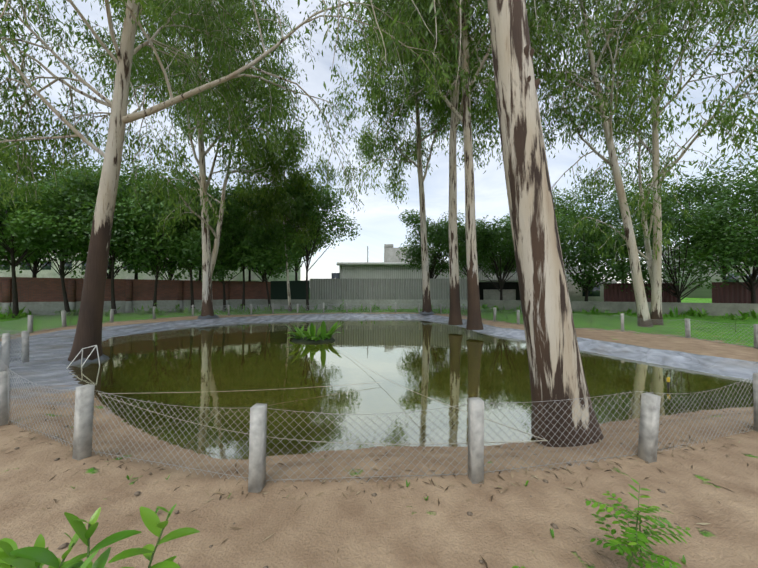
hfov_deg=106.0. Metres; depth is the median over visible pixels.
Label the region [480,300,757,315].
stone wall
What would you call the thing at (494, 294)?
white buildings
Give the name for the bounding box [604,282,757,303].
rusty sheet wall
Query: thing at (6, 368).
chain link fence
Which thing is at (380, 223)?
sky
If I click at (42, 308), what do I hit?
plinth wall
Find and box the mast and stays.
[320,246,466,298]
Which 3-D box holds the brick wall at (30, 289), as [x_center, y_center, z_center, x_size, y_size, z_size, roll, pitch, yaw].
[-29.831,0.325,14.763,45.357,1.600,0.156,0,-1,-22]
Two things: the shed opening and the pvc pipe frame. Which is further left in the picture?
the pvc pipe frame
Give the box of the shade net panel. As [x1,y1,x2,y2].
[271,280,309,298]
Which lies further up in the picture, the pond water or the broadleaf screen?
the broadleaf screen
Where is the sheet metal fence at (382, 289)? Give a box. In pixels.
[310,279,466,299]
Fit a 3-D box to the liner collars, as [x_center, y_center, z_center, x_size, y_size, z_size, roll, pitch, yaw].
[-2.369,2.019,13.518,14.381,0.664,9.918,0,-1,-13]
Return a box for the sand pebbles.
[14,402,740,567]
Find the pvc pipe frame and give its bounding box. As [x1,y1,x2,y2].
[66,345,99,368]
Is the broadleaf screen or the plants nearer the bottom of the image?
the plants
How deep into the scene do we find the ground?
2.41 m
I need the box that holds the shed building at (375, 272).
[339,265,588,279]
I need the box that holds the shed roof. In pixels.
[337,262,517,281]
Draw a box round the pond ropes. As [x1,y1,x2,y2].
[98,345,547,444]
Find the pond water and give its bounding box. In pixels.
[66,320,752,458]
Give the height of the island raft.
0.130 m
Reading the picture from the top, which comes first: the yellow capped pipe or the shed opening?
the shed opening
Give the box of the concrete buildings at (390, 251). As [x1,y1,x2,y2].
[384,240,753,297]
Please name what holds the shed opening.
on the ground
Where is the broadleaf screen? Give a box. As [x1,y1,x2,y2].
[0,166,313,281]
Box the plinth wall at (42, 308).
[0,299,467,315]
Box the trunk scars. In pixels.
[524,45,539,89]
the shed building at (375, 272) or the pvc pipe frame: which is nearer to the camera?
the pvc pipe frame
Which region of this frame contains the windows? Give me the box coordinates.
[0,262,757,295]
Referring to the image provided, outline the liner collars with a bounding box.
[61,311,482,364]
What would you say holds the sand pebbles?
on the ground
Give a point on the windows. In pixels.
(595, 292)
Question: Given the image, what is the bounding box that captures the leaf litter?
[0,370,757,567]
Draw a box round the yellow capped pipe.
[667,377,669,387]
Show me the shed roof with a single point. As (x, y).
(370, 263)
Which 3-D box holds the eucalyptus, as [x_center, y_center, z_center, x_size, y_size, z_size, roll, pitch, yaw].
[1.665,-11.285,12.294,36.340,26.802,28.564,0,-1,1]
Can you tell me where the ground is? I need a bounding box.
[0,293,757,567]
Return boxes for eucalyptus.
[0,0,757,446]
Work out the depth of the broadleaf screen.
21.53 m
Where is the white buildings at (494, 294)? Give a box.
[0,247,751,301]
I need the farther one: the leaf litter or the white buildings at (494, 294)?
the white buildings at (494, 294)
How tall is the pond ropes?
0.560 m
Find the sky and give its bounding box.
[0,0,757,282]
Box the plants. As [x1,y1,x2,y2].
[0,299,757,567]
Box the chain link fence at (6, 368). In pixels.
[0,303,757,482]
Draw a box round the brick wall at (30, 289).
[0,277,270,302]
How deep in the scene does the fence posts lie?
2.78 m
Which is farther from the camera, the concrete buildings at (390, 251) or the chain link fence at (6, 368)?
the concrete buildings at (390, 251)
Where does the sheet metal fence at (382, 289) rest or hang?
attached to the plinth wall at (42, 308)
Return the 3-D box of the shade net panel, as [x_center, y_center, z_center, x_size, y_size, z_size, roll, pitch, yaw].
[-7.232,0.484,23.227,3.176,1.550,0.001,0,-1,1]
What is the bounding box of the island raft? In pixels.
[292,337,334,342]
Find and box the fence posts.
[0,302,757,492]
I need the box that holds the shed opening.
[479,282,520,299]

